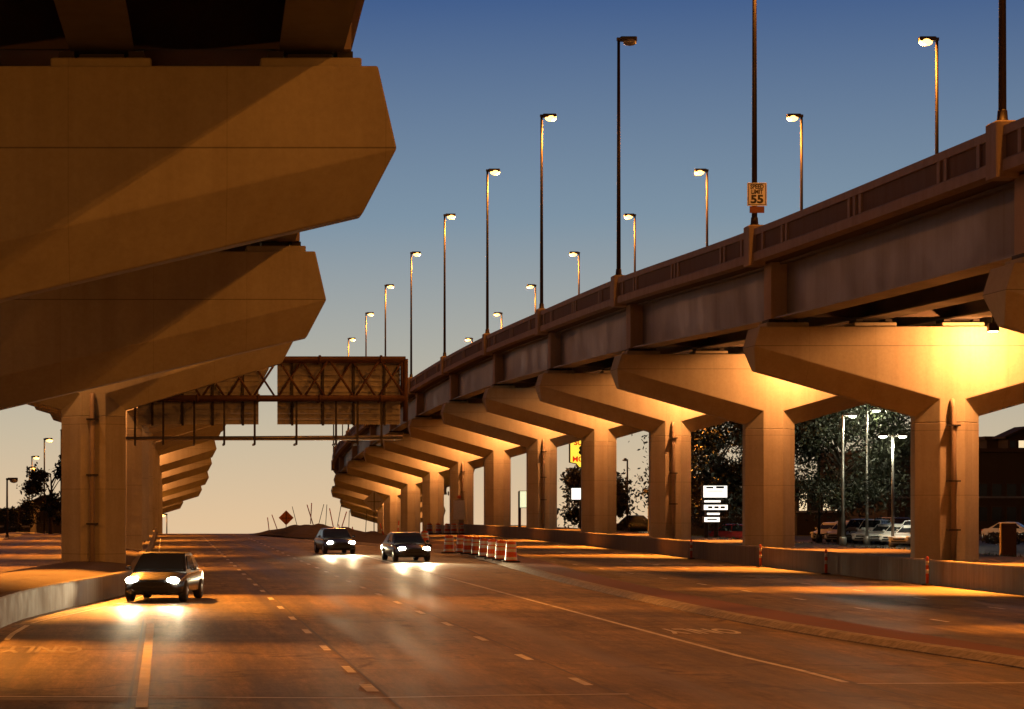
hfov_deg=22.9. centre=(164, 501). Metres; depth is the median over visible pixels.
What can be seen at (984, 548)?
car park
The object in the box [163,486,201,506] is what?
bridge pier
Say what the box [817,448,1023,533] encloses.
commercial building
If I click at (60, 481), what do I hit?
street lamp
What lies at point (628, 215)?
street lamp
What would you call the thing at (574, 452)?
motel sign
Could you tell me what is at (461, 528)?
traffic drum
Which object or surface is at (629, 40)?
street lamp
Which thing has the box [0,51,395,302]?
bridge pier
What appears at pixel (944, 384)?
bridge pier
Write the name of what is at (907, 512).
window
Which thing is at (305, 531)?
dirt mound
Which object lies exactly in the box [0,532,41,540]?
sidewalk
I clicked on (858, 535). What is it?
parked car
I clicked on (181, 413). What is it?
highway sign
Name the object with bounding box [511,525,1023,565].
embankment
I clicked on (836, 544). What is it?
grass
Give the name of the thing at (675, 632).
road lettering
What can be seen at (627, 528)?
lot lamp
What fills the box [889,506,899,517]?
window
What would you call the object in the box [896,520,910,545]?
parked car
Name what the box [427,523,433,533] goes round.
traffic drum
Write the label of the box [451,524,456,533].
traffic drum
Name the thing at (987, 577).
retaining wall
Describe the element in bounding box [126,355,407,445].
sign gantry
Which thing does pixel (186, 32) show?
overpass
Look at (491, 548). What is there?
traffic drum
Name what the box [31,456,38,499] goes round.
street lamp
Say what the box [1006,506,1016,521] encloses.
window
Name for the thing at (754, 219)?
street lamp
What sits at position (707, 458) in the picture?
tree
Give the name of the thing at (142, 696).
lane markings
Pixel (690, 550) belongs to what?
delineator post
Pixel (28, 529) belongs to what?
building
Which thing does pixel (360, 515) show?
bridge pier
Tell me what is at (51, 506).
tree
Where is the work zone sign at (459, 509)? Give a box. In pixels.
[453,495,464,533]
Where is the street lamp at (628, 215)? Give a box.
[624,213,635,271]
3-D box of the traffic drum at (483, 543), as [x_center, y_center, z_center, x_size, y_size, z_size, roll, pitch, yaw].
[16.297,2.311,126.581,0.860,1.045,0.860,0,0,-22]
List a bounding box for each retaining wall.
[0,527,157,627]
[441,524,1023,594]
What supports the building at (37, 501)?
on the ground
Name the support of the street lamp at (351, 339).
on the overpass at (929, 241)
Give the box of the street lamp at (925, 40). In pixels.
[918,36,938,153]
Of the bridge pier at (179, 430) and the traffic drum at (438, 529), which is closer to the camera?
the bridge pier at (179, 430)
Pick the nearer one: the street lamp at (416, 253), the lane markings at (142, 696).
the lane markings at (142, 696)
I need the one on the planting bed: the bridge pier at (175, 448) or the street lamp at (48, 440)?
the bridge pier at (175, 448)
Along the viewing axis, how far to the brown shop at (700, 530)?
205.00 m
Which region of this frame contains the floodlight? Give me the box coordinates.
[987,316,998,331]
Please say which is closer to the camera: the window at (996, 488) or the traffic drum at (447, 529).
the window at (996, 488)
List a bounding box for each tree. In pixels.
[0,496,42,532]
[16,455,60,533]
[557,465,644,527]
[616,421,805,537]
[794,404,910,543]
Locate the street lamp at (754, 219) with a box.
[750,0,758,224]
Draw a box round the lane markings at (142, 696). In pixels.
[0,537,1023,706]
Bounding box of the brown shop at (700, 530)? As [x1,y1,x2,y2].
[644,489,742,535]
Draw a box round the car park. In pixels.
[795,536,1023,556]
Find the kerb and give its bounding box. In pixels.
[280,536,1023,668]
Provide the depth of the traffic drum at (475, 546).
131.84 m
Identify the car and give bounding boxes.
[125,552,203,601]
[314,528,354,553]
[381,532,430,560]
[616,515,647,531]
[708,524,742,538]
[810,522,837,541]
[824,522,851,541]
[846,519,864,542]
[851,519,890,543]
[868,523,890,543]
[876,517,896,521]
[878,524,906,544]
[888,525,910,545]
[894,517,910,523]
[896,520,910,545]
[981,522,1023,535]
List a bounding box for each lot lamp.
[622,458,629,530]
[816,457,821,542]
[839,413,857,545]
[863,408,881,544]
[877,434,907,546]
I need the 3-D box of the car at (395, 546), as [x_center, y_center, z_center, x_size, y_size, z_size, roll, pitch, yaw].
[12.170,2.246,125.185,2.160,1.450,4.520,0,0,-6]
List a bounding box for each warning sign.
[279,511,292,526]
[363,491,384,530]
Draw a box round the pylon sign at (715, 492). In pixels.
[701,485,727,537]
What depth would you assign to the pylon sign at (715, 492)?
149.78 m
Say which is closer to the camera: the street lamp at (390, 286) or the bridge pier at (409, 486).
the street lamp at (390, 286)
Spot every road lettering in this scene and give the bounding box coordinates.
[0,646,81,652]
[664,629,740,633]
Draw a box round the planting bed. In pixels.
[0,541,145,593]
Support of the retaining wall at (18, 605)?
on the ground
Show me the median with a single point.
(735, 607)
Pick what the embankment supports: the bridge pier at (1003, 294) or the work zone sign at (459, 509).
the bridge pier at (1003, 294)
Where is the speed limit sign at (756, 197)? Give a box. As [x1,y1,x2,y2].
[747,183,766,212]
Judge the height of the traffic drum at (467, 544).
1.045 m
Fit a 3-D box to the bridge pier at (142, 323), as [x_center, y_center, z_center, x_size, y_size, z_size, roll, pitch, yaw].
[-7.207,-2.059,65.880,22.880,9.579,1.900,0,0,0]
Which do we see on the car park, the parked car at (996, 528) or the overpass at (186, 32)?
the parked car at (996, 528)
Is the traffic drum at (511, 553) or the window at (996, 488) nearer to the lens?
the traffic drum at (511, 553)
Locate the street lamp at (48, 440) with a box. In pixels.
[43,438,52,533]
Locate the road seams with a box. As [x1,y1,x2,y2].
[27,536,954,708]
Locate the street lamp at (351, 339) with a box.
[347,338,354,430]
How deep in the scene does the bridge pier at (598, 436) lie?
172.07 m
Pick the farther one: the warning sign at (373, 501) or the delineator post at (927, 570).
the warning sign at (373, 501)
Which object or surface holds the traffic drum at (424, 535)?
on the median
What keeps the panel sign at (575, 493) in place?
on the embankment
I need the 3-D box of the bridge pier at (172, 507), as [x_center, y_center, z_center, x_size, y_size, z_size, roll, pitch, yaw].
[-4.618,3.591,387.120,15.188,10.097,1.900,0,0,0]
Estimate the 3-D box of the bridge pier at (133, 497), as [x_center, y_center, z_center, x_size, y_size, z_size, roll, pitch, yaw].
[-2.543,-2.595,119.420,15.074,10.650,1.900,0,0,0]
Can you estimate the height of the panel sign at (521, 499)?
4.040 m
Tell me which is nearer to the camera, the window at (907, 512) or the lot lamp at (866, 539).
the lot lamp at (866, 539)
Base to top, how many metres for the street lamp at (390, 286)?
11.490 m
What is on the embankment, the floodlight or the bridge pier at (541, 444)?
the bridge pier at (541, 444)
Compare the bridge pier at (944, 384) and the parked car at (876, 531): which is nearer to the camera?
the bridge pier at (944, 384)
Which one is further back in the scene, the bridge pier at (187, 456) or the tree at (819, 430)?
the bridge pier at (187, 456)
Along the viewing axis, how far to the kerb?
57.80 m
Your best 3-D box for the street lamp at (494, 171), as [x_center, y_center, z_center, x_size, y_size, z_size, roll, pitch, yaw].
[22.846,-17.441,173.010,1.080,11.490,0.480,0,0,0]
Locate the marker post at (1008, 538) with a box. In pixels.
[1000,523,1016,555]
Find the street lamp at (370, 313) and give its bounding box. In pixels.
[365,312,373,355]
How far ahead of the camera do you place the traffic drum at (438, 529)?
237.78 m
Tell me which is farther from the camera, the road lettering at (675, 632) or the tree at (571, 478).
the tree at (571, 478)
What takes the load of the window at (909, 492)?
in the commercial building at (1001, 484)
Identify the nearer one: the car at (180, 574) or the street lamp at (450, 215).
the car at (180, 574)
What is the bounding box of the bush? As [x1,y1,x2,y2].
[979,531,1023,544]
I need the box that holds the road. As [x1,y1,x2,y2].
[0,534,1023,708]
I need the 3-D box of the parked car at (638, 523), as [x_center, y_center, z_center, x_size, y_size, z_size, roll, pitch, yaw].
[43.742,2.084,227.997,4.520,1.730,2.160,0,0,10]
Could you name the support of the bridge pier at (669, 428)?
on the embankment
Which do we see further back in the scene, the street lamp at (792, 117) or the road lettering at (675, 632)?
the street lamp at (792, 117)
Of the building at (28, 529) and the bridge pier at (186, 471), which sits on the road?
the bridge pier at (186, 471)
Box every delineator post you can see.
[687,539,694,558]
[756,544,764,566]
[821,549,830,573]
[922,556,932,584]
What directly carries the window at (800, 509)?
in the white lit shop at (805, 528)
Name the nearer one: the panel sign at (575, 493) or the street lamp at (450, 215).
the street lamp at (450, 215)
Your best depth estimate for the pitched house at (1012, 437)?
258.02 m
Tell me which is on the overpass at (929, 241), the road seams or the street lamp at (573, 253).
the street lamp at (573, 253)
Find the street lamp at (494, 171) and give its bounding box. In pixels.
[485,169,499,332]
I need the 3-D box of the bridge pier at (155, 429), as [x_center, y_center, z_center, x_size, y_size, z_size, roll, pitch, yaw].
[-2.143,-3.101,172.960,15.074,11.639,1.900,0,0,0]
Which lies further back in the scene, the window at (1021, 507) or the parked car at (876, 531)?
the window at (1021, 507)
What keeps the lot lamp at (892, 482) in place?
on the car park
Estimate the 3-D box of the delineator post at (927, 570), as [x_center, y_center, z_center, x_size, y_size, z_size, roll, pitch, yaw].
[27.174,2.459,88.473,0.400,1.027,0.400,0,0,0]
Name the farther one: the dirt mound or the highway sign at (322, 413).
the dirt mound
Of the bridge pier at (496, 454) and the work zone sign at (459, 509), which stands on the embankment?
the bridge pier at (496, 454)
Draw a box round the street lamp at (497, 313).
[494,312,502,327]
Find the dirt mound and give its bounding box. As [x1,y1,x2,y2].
[251,523,443,543]
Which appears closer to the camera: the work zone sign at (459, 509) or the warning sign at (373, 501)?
the warning sign at (373, 501)
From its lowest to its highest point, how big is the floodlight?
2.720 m
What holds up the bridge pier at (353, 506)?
on the ground
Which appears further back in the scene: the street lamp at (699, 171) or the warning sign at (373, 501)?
the warning sign at (373, 501)
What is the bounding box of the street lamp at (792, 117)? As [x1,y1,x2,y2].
[786,114,802,209]
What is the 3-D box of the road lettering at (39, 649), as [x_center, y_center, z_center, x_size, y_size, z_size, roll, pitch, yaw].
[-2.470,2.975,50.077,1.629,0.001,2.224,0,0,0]
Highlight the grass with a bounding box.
[616,529,1021,556]
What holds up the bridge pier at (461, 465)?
on the embankment
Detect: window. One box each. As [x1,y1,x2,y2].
[798,489,807,510]
[810,500,817,510]
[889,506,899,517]
[904,483,910,498]
[904,506,910,517]
[979,483,987,498]
[979,506,987,521]
[991,483,1001,498]
[991,506,1001,521]
[1006,483,1016,498]
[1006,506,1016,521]
[1009,440,1015,447]
[1018,440,1023,447]
[1020,483,1023,498]
[1020,506,1023,521]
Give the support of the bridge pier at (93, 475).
on the planting bed
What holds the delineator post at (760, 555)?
on the road
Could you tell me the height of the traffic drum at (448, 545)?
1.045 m
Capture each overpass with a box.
[0,0,363,494]
[331,117,1023,495]
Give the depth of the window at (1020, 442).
257.93 m
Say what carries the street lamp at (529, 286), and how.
on the overpass at (929, 241)
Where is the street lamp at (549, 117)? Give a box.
[538,114,556,308]
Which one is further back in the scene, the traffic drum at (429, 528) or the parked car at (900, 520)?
the traffic drum at (429, 528)
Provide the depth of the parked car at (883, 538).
170.63 m
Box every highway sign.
[138,371,258,425]
[277,363,399,425]
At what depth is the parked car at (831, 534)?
181.71 m
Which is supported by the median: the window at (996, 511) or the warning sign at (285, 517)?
the warning sign at (285, 517)
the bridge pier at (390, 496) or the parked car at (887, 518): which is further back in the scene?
the bridge pier at (390, 496)
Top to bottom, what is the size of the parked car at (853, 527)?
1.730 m
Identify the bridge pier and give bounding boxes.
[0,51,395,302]
[0,242,325,409]
[27,368,268,549]
[35,342,292,563]
[35,407,185,534]
[50,414,211,529]
[142,424,161,540]
[155,424,225,531]
[158,432,220,530]
[158,440,216,533]
[162,458,211,533]
[163,471,208,496]
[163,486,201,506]
[163,501,182,513]
[331,486,421,532]
[334,472,449,533]
[340,499,421,516]
[346,459,474,532]
[350,507,445,522]
[363,445,483,532]
[383,431,521,524]
[408,416,526,525]
[440,400,580,528]
[482,384,641,532]
[535,368,727,538]
[610,348,864,546]
[743,319,1023,560]
[983,253,1023,333]
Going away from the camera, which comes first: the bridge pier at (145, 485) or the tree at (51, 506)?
the bridge pier at (145, 485)
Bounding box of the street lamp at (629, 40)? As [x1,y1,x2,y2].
[616,36,636,274]
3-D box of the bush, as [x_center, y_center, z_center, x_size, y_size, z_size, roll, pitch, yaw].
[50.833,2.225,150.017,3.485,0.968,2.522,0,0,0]
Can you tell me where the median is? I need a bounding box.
[364,540,1023,656]
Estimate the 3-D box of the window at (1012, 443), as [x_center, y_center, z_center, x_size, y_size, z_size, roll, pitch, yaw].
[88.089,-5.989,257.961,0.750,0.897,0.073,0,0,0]
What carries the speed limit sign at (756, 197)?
attached to the street lamp at (754, 219)
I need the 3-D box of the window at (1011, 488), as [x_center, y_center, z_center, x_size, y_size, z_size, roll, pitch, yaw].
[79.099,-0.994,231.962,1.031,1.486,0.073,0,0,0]
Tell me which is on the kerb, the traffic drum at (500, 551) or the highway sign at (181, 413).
the traffic drum at (500, 551)
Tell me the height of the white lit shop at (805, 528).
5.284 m
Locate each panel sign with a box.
[518,491,525,526]
[570,488,580,527]
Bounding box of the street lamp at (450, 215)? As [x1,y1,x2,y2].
[443,213,455,355]
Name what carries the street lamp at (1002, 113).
on the overpass at (929, 241)
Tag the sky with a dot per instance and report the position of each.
(467, 85)
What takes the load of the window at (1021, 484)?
in the commercial building at (1001, 484)
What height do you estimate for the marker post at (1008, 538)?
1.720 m
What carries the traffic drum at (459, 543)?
on the kerb
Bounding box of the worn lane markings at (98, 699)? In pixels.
[0,604,944,700]
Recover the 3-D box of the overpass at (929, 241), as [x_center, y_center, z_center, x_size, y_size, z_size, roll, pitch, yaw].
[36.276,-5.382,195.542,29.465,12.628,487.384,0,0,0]
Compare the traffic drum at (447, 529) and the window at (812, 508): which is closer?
the window at (812, 508)
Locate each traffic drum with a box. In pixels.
[421,530,431,545]
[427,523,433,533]
[434,524,442,533]
[441,534,456,552]
[443,524,451,533]
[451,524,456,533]
[454,534,464,552]
[456,523,465,533]
[460,535,471,553]
[468,536,480,554]
[476,537,487,557]
[484,538,496,558]
[492,539,505,560]
[502,540,519,561]
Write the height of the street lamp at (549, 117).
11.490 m
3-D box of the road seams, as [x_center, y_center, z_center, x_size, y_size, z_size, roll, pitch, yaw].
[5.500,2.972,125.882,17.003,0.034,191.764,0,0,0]
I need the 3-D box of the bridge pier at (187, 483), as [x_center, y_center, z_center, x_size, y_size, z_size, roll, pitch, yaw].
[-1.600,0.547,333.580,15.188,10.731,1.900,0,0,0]
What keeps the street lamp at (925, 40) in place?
on the overpass at (929, 241)
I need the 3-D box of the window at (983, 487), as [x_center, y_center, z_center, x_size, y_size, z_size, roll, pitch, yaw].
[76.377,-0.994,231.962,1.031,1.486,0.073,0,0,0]
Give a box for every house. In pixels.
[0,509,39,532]
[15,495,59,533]
[992,426,1023,447]
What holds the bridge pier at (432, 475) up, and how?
on the ground
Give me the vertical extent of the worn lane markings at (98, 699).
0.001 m
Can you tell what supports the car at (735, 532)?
on the car park
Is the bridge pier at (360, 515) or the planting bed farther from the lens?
the bridge pier at (360, 515)
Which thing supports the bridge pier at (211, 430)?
on the planting bed
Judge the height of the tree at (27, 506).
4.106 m
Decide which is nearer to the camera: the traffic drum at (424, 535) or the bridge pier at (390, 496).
the traffic drum at (424, 535)
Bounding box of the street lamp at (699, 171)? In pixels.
[694,169,708,245]
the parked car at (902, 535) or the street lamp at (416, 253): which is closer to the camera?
the parked car at (902, 535)
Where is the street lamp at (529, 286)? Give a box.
[527,284,535,309]
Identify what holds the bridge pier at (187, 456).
on the road
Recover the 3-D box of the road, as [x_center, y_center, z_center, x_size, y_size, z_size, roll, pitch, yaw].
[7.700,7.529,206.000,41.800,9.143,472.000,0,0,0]
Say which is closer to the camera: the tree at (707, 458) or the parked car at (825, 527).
the tree at (707, 458)
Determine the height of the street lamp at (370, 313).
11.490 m
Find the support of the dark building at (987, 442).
on the ground
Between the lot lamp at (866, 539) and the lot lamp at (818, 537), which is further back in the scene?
the lot lamp at (818, 537)
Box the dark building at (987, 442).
[979,436,997,447]
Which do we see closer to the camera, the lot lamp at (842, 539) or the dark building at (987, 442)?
the lot lamp at (842, 539)
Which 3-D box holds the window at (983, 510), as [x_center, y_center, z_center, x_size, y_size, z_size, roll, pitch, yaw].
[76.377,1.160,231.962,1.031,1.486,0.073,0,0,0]
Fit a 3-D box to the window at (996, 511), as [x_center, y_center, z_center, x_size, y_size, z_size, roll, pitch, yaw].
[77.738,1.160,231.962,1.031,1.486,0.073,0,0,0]
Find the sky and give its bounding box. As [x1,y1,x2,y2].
[0,0,1023,533]
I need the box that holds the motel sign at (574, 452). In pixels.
[569,441,580,467]
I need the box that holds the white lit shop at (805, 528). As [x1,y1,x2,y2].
[795,480,845,535]
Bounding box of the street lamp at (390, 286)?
[384,284,393,355]
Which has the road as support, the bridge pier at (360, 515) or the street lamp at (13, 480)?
the street lamp at (13, 480)
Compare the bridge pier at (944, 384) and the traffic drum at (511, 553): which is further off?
the traffic drum at (511, 553)
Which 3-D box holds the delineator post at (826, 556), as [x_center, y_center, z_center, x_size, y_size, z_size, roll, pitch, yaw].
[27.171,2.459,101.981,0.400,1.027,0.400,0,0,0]
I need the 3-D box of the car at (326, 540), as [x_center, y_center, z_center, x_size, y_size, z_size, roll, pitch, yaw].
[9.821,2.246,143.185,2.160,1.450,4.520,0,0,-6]
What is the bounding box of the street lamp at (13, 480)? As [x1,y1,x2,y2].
[5,478,17,538]
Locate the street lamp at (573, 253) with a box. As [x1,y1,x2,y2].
[569,251,579,293]
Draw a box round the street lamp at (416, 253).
[410,251,420,376]
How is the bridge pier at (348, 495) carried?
on the ground
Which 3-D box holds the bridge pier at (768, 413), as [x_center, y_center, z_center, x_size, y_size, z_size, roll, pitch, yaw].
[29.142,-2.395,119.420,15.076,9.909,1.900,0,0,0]
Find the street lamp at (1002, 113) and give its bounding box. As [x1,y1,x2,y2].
[997,0,1007,119]
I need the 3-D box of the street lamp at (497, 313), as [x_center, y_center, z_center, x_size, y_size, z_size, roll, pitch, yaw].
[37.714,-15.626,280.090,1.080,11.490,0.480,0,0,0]
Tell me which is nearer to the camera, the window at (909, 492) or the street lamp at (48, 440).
the window at (909, 492)
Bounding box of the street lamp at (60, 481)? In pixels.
[59,429,60,533]

